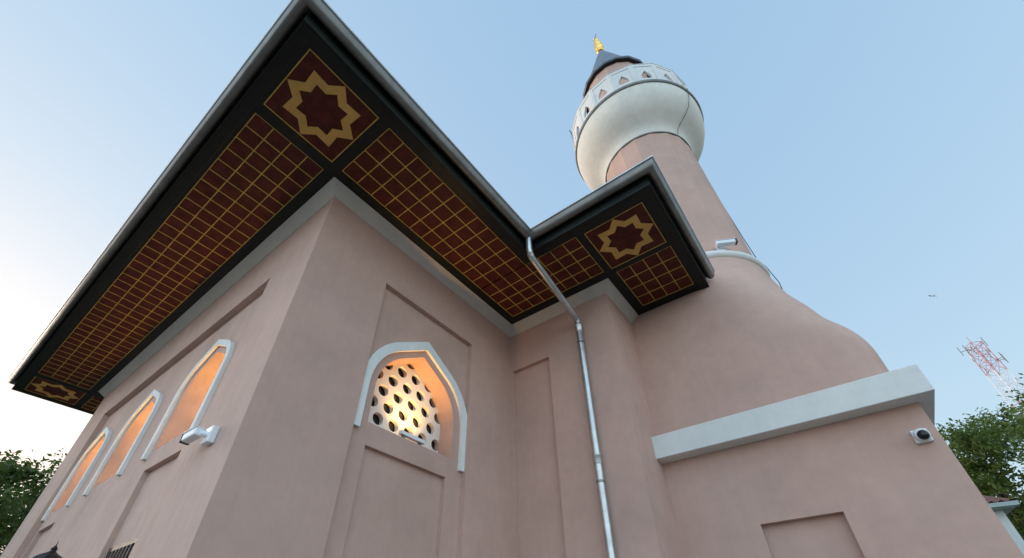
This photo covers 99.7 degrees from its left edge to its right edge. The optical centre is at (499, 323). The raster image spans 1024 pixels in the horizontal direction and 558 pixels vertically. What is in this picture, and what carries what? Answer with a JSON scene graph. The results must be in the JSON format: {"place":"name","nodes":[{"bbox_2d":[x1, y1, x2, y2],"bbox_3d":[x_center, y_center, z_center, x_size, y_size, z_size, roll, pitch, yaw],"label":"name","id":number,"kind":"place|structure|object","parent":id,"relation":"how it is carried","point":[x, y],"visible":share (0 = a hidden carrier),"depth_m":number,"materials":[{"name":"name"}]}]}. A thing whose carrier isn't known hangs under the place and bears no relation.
{"place":"outdoors","nodes":[
{"label":"outdoors","id":0,"kind":"place"},
{"bbox_2d":[0,0,1023,551],"label":"sky","id":1,"kind":"structure","parent":0,"point":[869,154],"materials":[{"name":"blue"}]},
{"bbox_2d":[983,495,1023,554],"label":"house","id":2,"kind":"structure","parent":0,"point":[1001,508],"depth_m":11.16,"materials":[{"name":"white ceramic"}]},
{"label":"ground","id":3,"kind":"structure","parent":0,"visible":0},
{"bbox_2d":[0,448,66,555],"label":"broadleaf tree","id":4,"kind":"object","parent":3,"relation":"on","point":[14,510],"visible":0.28,"depth_m":12.23,"materials":[{"name":"green plant"}]},
{"bbox_2d":[0,0,714,557],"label":"mosque","id":5,"kind":"structure","parent":3,"relation":"on","point":[328,266],"depth_m":5.18,"materials":[{"name":"pink paint"}]},
{"bbox_2d":[32,541,61,557],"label":"wall lantern","id":6,"kind":"object","parent":5,"relation":"attached to","point":[52,553],"depth_m":3.85,"materials":[{"name":"black metal"}]},
{"bbox_2d":[40,426,111,521],"bbox_3d":[-6.485,2.241,6.716,1.270,1.371,0.046,-26,-46,28],"label":"window","id":7,"kind":"structure","parent":5,"relation":"in","point":[107,431],"depth_m":6.67,"materials":[{"name":"white stone"}]},
{"bbox_2d":[105,537,138,557],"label":"window","id":8,"kind":"structure","parent":5,"relation":"in","point":[124,550],"depth_m":3.88,"materials":[{"name":"beige metal"}]},
{"bbox_2d":[82,389,162,496],"bbox_3d":[-4.962,1.488,5.799,1.270,1.371,0.046,-26,-46,28],"label":"window","id":9,"kind":"structure","parent":5,"relation":"in","point":[158,395],"depth_m":5.75,"materials":[{"name":"white stone"}]},
{"bbox_2d":[140,339,233,460],"bbox_3d":[-3.432,0.732,4.877,1.270,1.371,0.046,-26,-46,28],"label":"window","id":10,"kind":"structure","parent":5,"relation":"in","point":[229,344],"depth_m":4.84,"materials":[{"name":"white stone"}]},
{"bbox_2d":[179,425,219,445],"bbox_3d":[-2.431,0.905,3.479,0.277,0.140,0.172,-26,-46,28],"label":"security camera","id":11,"kind":"object","parent":5,"relation":"attached to","point":[195,433],"visible":1,"depth_m":3.44,"materials":[{"name":"white plastic"}]},
{"bbox_2d":[353,342,466,472],"bbox_3d":[-1.042,0.858,5.118,0.350,1.438,1.650,-26,-46,28],"label":"window","id":12,"kind":"structure","parent":5,"relation":"in","point":[401,400],"depth_m":5.16,"materials":[{"name":"white stone"}]},
{"bbox_2d":[398,430,424,444],"bbox_3d":[-0.966,1.269,4.722,0.052,0.088,0.340,-26,-46,28],"label":"uplight","id":13,"kind":"object","parent":5,"relation":"on","point":[409,436],"visible":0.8,"depth_m":4.71,"materials":[{"name":"white plastic"}]},
{"bbox_2d":[572,33,1023,557],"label":"minaret","id":14,"kind":"object","parent":3,"relation":"on","point":[784,423],"visible":0.84,"depth_m":4.86,"materials":[{"name":"pink paint"}]},
{"bbox_2d":[715,238,737,249],"bbox_3d":[3.823,-1.315,7.283,0.333,0.156,0.191,-8,-40,10],"label":"security camera","id":15,"kind":"object","parent":14,"relation":"on","point":[721,244],"visible":0.88,"depth_m":7.24,"materials":[{"name":"white plastic"}]},
{"bbox_2d":[695,157,782,288],"bbox_3d":[4.681,-2.321,8.773,0.062,4.701,0.232,17,-42,-20],"label":"cable","id":16,"kind":"object","parent":14,"relation":"attached to","point":[752,252],"visible":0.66,"depth_m":8.04,"materials":[{"name":"black"}]},
{"bbox_2d":[910,428,933,443],"bbox_3d":[3.879,1.020,3.972,0.125,0.126,0.139,-26,-46,28],"label":"security camera","id":17,"kind":"object","parent":14,"relation":"attached to","point":[920,435],"visible":1,"depth_m":3.95,"materials":[{"name":"white plastic"}]},
{"bbox_2d":[935,417,1023,539],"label":"broadleaf tree","id":18,"kind":"object","parent":3,"relation":"on","point":[973,440],"visible":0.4,"depth_m":14.87,"materials":[{"name":"green plant"}]},
{"bbox_2d":[957,337,1023,413],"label":"lattice mast","id":19,"kind":"object","parent":3,"relation":"on","point":[990,364],"visible":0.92,"depth_m":58.01,"materials":[{"name":"metal"}]},
{"bbox_2d":[958,373,1023,524],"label":"broadleaf tree","id":20,"kind":"object","parent":3,"relation":"on","point":[1016,431],"visible":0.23,"depth_m":15.67,"materials":[{"name":"green plant"}]}
]}

